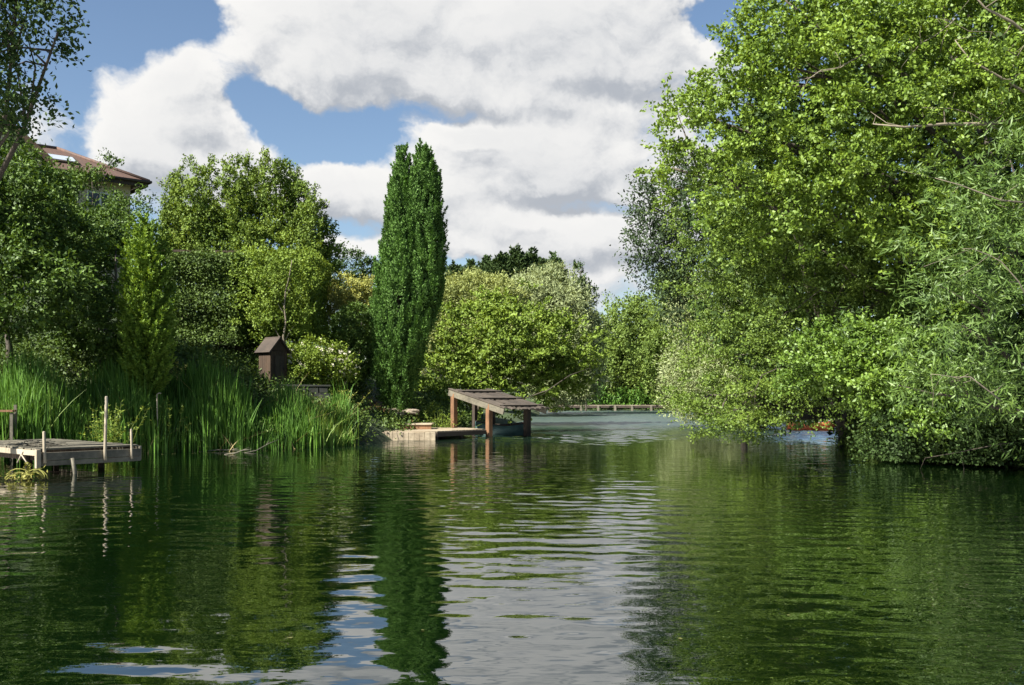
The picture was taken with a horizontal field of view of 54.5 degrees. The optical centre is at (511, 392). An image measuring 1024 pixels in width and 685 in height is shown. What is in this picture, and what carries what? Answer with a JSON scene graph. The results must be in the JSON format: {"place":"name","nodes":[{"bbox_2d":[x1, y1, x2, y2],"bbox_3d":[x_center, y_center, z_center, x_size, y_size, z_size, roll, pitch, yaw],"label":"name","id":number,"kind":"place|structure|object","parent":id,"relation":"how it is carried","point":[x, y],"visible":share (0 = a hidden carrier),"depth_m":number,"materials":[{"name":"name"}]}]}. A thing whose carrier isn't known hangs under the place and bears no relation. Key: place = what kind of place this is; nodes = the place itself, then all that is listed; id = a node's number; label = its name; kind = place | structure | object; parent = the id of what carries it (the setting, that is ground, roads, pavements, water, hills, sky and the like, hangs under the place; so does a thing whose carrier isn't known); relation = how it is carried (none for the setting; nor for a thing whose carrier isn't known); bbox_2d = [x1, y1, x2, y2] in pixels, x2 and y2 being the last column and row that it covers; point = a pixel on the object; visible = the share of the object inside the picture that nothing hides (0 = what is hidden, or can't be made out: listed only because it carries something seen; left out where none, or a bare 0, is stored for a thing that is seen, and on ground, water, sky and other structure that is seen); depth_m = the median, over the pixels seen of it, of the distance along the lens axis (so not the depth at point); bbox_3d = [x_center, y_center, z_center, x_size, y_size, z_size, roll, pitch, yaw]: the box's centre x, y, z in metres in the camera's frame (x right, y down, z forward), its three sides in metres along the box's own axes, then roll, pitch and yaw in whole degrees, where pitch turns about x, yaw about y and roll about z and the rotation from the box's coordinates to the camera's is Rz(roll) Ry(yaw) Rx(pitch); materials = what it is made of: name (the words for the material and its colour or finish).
{"place":"outdoors","nodes":[
{"label":"outdoors","id":0,"kind":"place"},
{"bbox_2d":[0,405,16,460],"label":"railing","id":1,"kind":"object","parent":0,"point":[11,421],"visible":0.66,"depth_m":25.05,"materials":[{"name":"orange wood"}]},
{"bbox_2d":[0,439,68,447],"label":"twig heap","id":2,"kind":"object","parent":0,"point":[30,443],"visible":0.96,"depth_m":21.39,"materials":[{"name":"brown wood"}]},
{"bbox_2d":[0,0,1022,378],"label":"sky","id":3,"kind":"structure","parent":0,"point":[529,113],"materials":[{"name":"white"}]},
{"bbox_2d":[0,410,1023,684],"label":"water","id":4,"kind":"structure","parent":0,"point":[598,548],"depth_m":9.86,"materials":[{"name":"green liquid"}]},
{"bbox_2d":[0,462,47,479],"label":"water plant","id":5,"kind":"object","parent":4,"relation":"on","point":[28,472],"visible":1,"depth_m":19.38,"materials":[{"name":"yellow plant"}]},
{"bbox_2d":[199,447,252,451],"bbox_3d":[-8.321,1.643,28.961,1.501,0.135,0.153,0,0,-11],"label":"stick","id":6,"kind":"object","parent":4,"relation":"on","point":[224,449],"visible":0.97,"depth_m":28.91,"materials":[{"name":"brown wood"}]},
{"bbox_2d":[448,388,547,436],"bbox_3d":[-0.564,1.157,39.284,3.350,2.698,2.217,0,0,38],"label":"shelter","id":7,"kind":"object","parent":4,"relation":"in","point":[491,401],"visible":0.75,"depth_m":39.22,"materials":[{"name":"brown wood"}]},
{"bbox_2d":[475,420,522,434],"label":"rowing boat","id":8,"kind":"object","parent":4,"relation":"on","point":[509,429],"visible":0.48,"depth_m":40.02,"materials":[{"name":"teal paint"}]},
{"bbox_2d":[786,420,834,430],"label":"dinghy","id":9,"kind":"object","parent":4,"relation":"on","point":[811,428],"visible":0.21,"depth_m":45.13,"materials":[{"name":"orange paint"}]},
{"bbox_2d":[0,291,1023,467],"bbox_3d":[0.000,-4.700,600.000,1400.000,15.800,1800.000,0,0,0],"label":"ground","id":10,"kind":"structure","parent":0,"point":[380,437],"depth_m":36.77,"materials":[{"name":"green plant"}]},
{"bbox_2d":[0,0,90,180],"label":"beech tree","id":11,"kind":"object","parent":10,"relation":"on","point":[12,55],"visible":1,"depth_m":17.63,"materials":[{"name":"green plant"}]},
{"bbox_2d":[0,121,122,367],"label":"laurel bush","id":12,"kind":"object","parent":10,"relation":"on","point":[38,258],"visible":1,"depth_m":27.44,"materials":[{"name":"green plant"}]},
{"bbox_2d":[0,396,140,473],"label":"jetty","id":13,"kind":"object","parent":10,"relation":"on","point":[82,452],"visible":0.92,"depth_m":21.45,"materials":[{"name":"grey wood"}]},
{"bbox_2d":[0,115,151,297],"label":"house","id":14,"kind":"structure","parent":10,"relation":"on","point":[129,180],"depth_m":49.52,"materials":[{"name":"tile"}]},
{"bbox_2d":[48,153,79,164],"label":"roof window","id":15,"kind":"structure","parent":14,"relation":"in","point":[62,159],"depth_m":48.98,"materials":[{"name":"white glass"}]},
{"bbox_2d":[86,190,113,217],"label":"window","id":16,"kind":"structure","parent":14,"relation":"in","point":[94,195],"depth_m":49.13,"materials":[{"name":"glass"}]},
{"bbox_2d":[30,205,136,367],"bbox_3d":[-13.893,-3.633,32.104,4.140,5.906,7.952,0,0,-19],"label":"camellia bush","id":17,"kind":"object","parent":10,"relation":"on","point":[106,307],"visible":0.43,"depth_m":32.36,"materials":[{"name":"green plant"}]},
{"bbox_2d":[19,148,169,243],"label":"climbing rose","id":18,"kind":"object","parent":10,"relation":"on","point":[120,206],"visible":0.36,"depth_m":42.93,"materials":[{"name":"green plant"}]},
{"bbox_2d":[79,400,148,443],"bbox_3d":[-10.131,1.004,25.658,1.642,1.700,1.789,0,0,-13],"label":"waterside plant","id":19,"kind":"object","parent":10,"relation":"on","point":[114,436],"visible":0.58,"depth_m":25.39,"materials":[{"name":"green plant"}]},
{"bbox_2d":[113,211,180,403],"bbox_3d":[-10.743,-2.061,29.185,1.914,6.589,1.872,0,0,0],"label":"golden conifer","id":20,"kind":"object","parent":10,"relation":"on","point":[147,330],"visible":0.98,"depth_m":28.87,"materials":[{"name":"green plant"}]},
{"bbox_2d":[156,393,160,443],"bbox_3d":[-10.046,1.080,28.299,0.141,2.192,0.039,0,0,0],"label":"marker stake","id":21,"kind":"object","parent":10,"relation":"on","point":[157,410],"visible":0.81,"depth_m":28.29,"materials":[{"name":"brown wood"}]},
{"bbox_2d":[127,399,198,448],"bbox_3d":[-10.030,0.921,28.735,1.662,1.492,2.741,0,0,39],"label":"waterside plant","id":22,"kind":"object","parent":10,"relation":"on","point":[168,421],"visible":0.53,"depth_m":28.52,"materials":[{"name":"green plant"}]},
{"bbox_2d":[0,337,368,461],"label":"reeds","id":23,"kind":"object","parent":10,"relation":"on","point":[212,408],"visible":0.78,"depth_m":29.13,"materials":[{"name":"green plant"}]},
{"bbox_2d":[0,372,370,460],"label":"dead reeds","id":24,"kind":"object","parent":10,"relation":"on","point":[228,439],"visible":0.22,"depth_m":29.81,"materials":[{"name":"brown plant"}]},
{"bbox_2d":[158,250,234,335],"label":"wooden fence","id":25,"kind":"object","parent":10,"relation":"on","point":[226,251],"visible":0.08,"depth_m":45.19,"materials":[{"name":"brown wood"}]},
{"bbox_2d":[166,245,260,361],"bbox_3d":[-11.839,-3.381,39.468,3.808,5.006,4.026,0,0,0],"label":"clipped hedge","id":26,"kind":"object","parent":10,"relation":"on","point":[202,318],"visible":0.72,"depth_m":38.10,"materials":[{"name":"green plant"}]},
{"bbox_2d":[154,145,345,296],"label":"hornbeam tree","id":27,"kind":"object","parent":10,"relation":"on","point":[232,224],"visible":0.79,"depth_m":46.69,"materials":[{"name":"green plant"}]},
{"bbox_2d":[254,336,291,391],"bbox_3d":[-8.647,-0.816,36.000,0.941,2.425,0.974,0,0,42],"label":"pump hut","id":28,"kind":"object","parent":10,"relation":"on","point":[273,352],"visible":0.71,"depth_m":35.74,"materials":[{"name":"wood"}]},
{"bbox_2d":[275,356,283,382],"bbox_3d":[-8.338,-0.853,35.749,0.062,0.966,0.386,0,0,42],"label":"door","id":29,"kind":"structure","parent":28,"relation":"in","point":[279,360],"depth_m":35.74,"materials":[{"name":"brown wood"}]},
{"bbox_2d":[221,227,327,349],"bbox_3d":[-9.147,-3.359,37.892,4.293,5.868,2.894,0,0,0],"label":"dogwood tree","id":30,"kind":"object","parent":10,"relation":"on","point":[266,280],"visible":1,"depth_m":37.67,"materials":[{"name":"green plant"}]},
{"bbox_2d":[240,244,334,373],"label":"clipped hedge","id":31,"kind":"object","parent":10,"relation":"on","point":[318,323],"visible":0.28,"depth_m":40.78,"materials":[{"name":"green plant"}]},
{"bbox_2d":[281,384,330,405],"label":"retaining wall","id":32,"kind":"structure","parent":10,"relation":"on","point":[322,389],"depth_m":35.07,"materials":[{"name":"stone"}]},
{"bbox_2d":[286,332,361,391],"bbox_3d":[-7.248,-1.004,36.896,3.385,2.536,2.648,0,0,0],"label":"hydrangea shrub","id":33,"kind":"object","parent":10,"relation":"on","point":[323,365],"visible":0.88,"depth_m":36.51,"materials":[{"name":"green plant"}]},
{"bbox_2d":[319,390,371,405],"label":"waterside plant","id":34,"kind":"object","parent":10,"relation":"on","point":[349,396],"visible":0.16,"depth_m":35.56,"materials":[{"name":"green plant"}]},
{"bbox_2d":[326,270,375,347],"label":"spirea shrub","id":35,"kind":"object","parent":10,"relation":"on","point":[363,285],"visible":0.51,"depth_m":44.39,"materials":[{"name":"green plant"}]},
{"bbox_2d":[327,300,375,392],"bbox_3d":[-6.313,-1.788,39.954,2.284,3.869,2.422,0,0,0],"label":"dome bush","id":36,"kind":"object","parent":10,"relation":"on","point":[353,339],"visible":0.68,"depth_m":39.38,"materials":[{"name":"green plant"}]},
{"bbox_2d":[329,238,378,354],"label":"garden tree","id":37,"kind":"object","parent":10,"relation":"on","point":[357,256],"visible":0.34,"depth_m":79.23,"materials":[{"name":"green plant"}]},
{"bbox_2d":[375,397,388,408],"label":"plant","id":38,"kind":"object","parent":10,"relation":"on","point":[381,405],"visible":0.35,"depth_m":39.94,"materials":[{"name":"plant"}]},
{"bbox_2d":[382,412,404,420],"bbox_3d":[-4.779,0.974,39.295,1.068,0.448,0.660,0,0,0],"label":"planter box","id":39,"kind":"object","parent":10,"relation":"on","point":[397,413],"visible":0.1,"depth_m":38.97,"materials":[{"name":"brown wood"}]},
{"bbox_2d":[361,393,426,422],"bbox_3d":[-4.526,0.985,39.978,4.177,2.065,2.843,0,0,0],"label":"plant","id":40,"kind":"object","parent":10,"relation":"on","point":[385,408],"visible":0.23,"depth_m":39.74,"materials":[{"name":"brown plant"}]},
{"bbox_2d":[366,138,449,421],"bbox_3d":[-4.169,-4.533,40.043,3.382,11.454,2.531,0,0,0],"label":"columnar yew","id":41,"kind":"object","parent":10,"relation":"on","point":[409,267],"visible":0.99,"depth_m":39.45,"materials":[{"name":"green plant"}]},
{"bbox_2d":[403,409,419,414],"bbox_3d":[-4.030,0.752,39.585,0.676,0.254,0.524,0,0,32],"label":"rock","id":42,"kind":"object","parent":10,"relation":"on","point":[413,411],"visible":0.91,"depth_m":39.45,"materials":[{"name":"stone"}]},
{"bbox_2d":[413,401,440,421],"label":"waterside plant","id":43,"kind":"object","parent":10,"relation":"on","point":[432,412],"visible":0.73,"depth_m":40.71,"materials":[{"name":"green plant"}]},
{"bbox_2d":[382,427,486,440],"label":"landing deck","id":44,"kind":"structure","parent":10,"relation":"on","point":[432,433],"depth_m":36.03,"materials":[{"name":"brown wood"}]},
{"bbox_2d":[396,423,433,428],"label":"step platform","id":45,"kind":"structure","parent":44,"relation":"on","point":[422,425],"depth_m":37.79,"materials":[{"name":"brown wood"}]},
{"bbox_2d":[416,410,480,431],"bbox_3d":[-2.485,1.253,39.478,2.971,1.207,1.592,0,0,0],"label":"waterside plant","id":46,"kind":"object","parent":10,"relation":"on","point":[446,425],"visible":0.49,"depth_m":39.60,"materials":[{"name":"green plant"}]},
{"bbox_2d":[440,259,471,376],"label":"conifer","id":47,"kind":"object","parent":10,"relation":"on","point":[453,267],"visible":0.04,"depth_m":127.50,"materials":[{"name":"green plant"}]},
{"bbox_2d":[449,405,485,427],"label":"waterside plant","id":48,"kind":"object","parent":10,"relation":"on","point":[469,422],"visible":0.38,"depth_m":42.83,"materials":[{"name":"green plant"}]},
{"bbox_2d":[464,258,477,277],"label":"conifer","id":49,"kind":"object","parent":10,"relation":"on","point":[470,263],"depth_m":130.60,"materials":[{"name":"green plant"}]},
{"bbox_2d":[420,265,531,405],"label":"pale willow","id":50,"kind":"object","parent":10,"relation":"on","point":[458,287],"visible":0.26,"depth_m":68.54,"materials":[{"name":"green plant"}]},
{"bbox_2d":[470,254,492,375],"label":"conifer","id":51,"kind":"object","parent":10,"relation":"on","point":[485,258],"visible":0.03,"depth_m":129.62,"materials":[{"name":"green plant"}]},
{"bbox_2d":[478,251,517,374],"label":"conifer","id":52,"kind":"object","parent":10,"relation":"on","point":[500,262],"visible":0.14,"depth_m":126.37,"materials":[{"name":"green plant"}]},
{"bbox_2d":[0,328,1023,467],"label":"undergrowth","id":53,"kind":"object","parent":10,"relation":"on","point":[248,357],"visible":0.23,"depth_m":35.00,"materials":[{"name":"green plant"}]},
{"bbox_2d":[414,278,613,423],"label":"alder bush","id":54,"kind":"object","parent":10,"relation":"on","point":[540,355],"visible":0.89,"depth_m":51.26,"materials":[{"name":"green plant"}]},
{"bbox_2d":[505,244,532,390],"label":"conifer","id":55,"kind":"object","parent":10,"relation":"on","point":[516,256],"visible":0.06,"depth_m":129.12,"materials":[{"name":"green plant"}]},
{"bbox_2d":[525,246,545,266],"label":"conifer","id":56,"kind":"object","parent":10,"relation":"on","point":[532,257],"visible":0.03,"depth_m":131.26,"materials":[{"name":"green plant"}]},
{"bbox_2d":[221,297,875,382],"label":"forest","id":57,"kind":"object","parent":10,"relation":"on","point":[452,379],"depth_m":154.84,"materials":[{"name":"green plant"}]},
{"bbox_2d":[536,250,568,316],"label":"conifer","id":58,"kind":"object","parent":10,"relation":"on","point":[554,255],"visible":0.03,"depth_m":127.63,"materials":[{"name":"green plant"}]},
{"bbox_2d":[505,259,613,412],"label":"grey willow","id":59,"kind":"object","parent":10,"relation":"on","point":[566,295],"visible":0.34,"depth_m":78.44,"materials":[{"name":"green plant"}]},
{"bbox_2d":[569,258,601,410],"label":"sapling","id":60,"kind":"object","parent":10,"relation":"on","point":[579,266],"visible":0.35,"depth_m":91.67,"materials":[{"name":"green plant"}]},
{"bbox_2d":[548,405,669,410],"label":"landing stage","id":61,"kind":"object","parent":10,"relation":"on","point":[619,406],"visible":0.63,"depth_m":94.39,"materials":[{"name":"brown wood"}]},
{"bbox_2d":[532,377,696,409],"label":"undergrowth","id":62,"kind":"object","parent":10,"relation":"on","point":[627,398],"visible":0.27,"depth_m":97.59,"materials":[{"name":"green plant"}]},
{"bbox_2d":[586,288,666,397],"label":"tree","id":63,"kind":"object","parent":10,"relation":"on","point":[626,330],"visible":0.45,"depth_m":98.45,"materials":[{"name":"green plant"}]},
{"bbox_2d":[618,261,728,406],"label":"tree","id":64,"kind":"object","parent":10,"relation":"on","point":[650,347],"visible":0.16,"depth_m":93.87,"materials":[{"name":"green plant"}]},
{"bbox_2d":[609,124,754,428],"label":"ash tree","id":65,"kind":"object","parent":10,"relation":"on","point":[652,259],"visible":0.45,"depth_m":41.44,"materials":[{"name":"green plant"}]},
{"bbox_2d":[650,261,789,426],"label":"sallow tree","id":66,"kind":"object","parent":10,"relation":"on","point":[675,360],"visible":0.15,"depth_m":49.03,"materials":[{"name":"green plant"}]},
{"bbox_2d":[630,0,1023,395],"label":"maple tree","id":67,"kind":"object","parent":10,"relation":"on","point":[972,58],"visible":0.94,"depth_m":24.91,"materials":[{"name":"green plant"}]},
{"bbox_2d":[641,121,1020,446],"bbox_3d":[9.233,-3.167,29.660,10.879,10.020,7.579,0,0,0],"label":"alder tree","id":68,"kind":"object","parent":10,"relation":"on","point":[759,417],"visible":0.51,"depth_m":29.15,"materials":[{"name":"green plant"}]},
{"bbox_2d":[675,0,1023,435],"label":"oak tree","id":69,"kind":"object","parent":10,"relation":"on","point":[1019,314],"visible":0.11,"depth_m":35.54,"materials":[{"name":"green plant"}]},
{"bbox_2d":[767,308,1022,459],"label":"sallow bush","id":70,"kind":"object","parent":10,"relation":"on","point":[857,361],"visible":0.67,"depth_m":24.05,"materials":[{"name":"green plant"}]},
{"bbox_2d":[833,78,1023,460],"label":"willow tree","id":71,"kind":"object","parent":10,"relation":"on","point":[1008,407],"visible":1,"depth_m":20.07,"materials":[{"name":"green plant"}]},
{"bbox_2d":[846,354,1023,468],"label":"bramble bush","id":72,"kind":"object","parent":10,"relation":"on","point":[899,451],"visible":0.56,"depth_m":23.02,"materials":[{"name":"green plant"}]}
]}

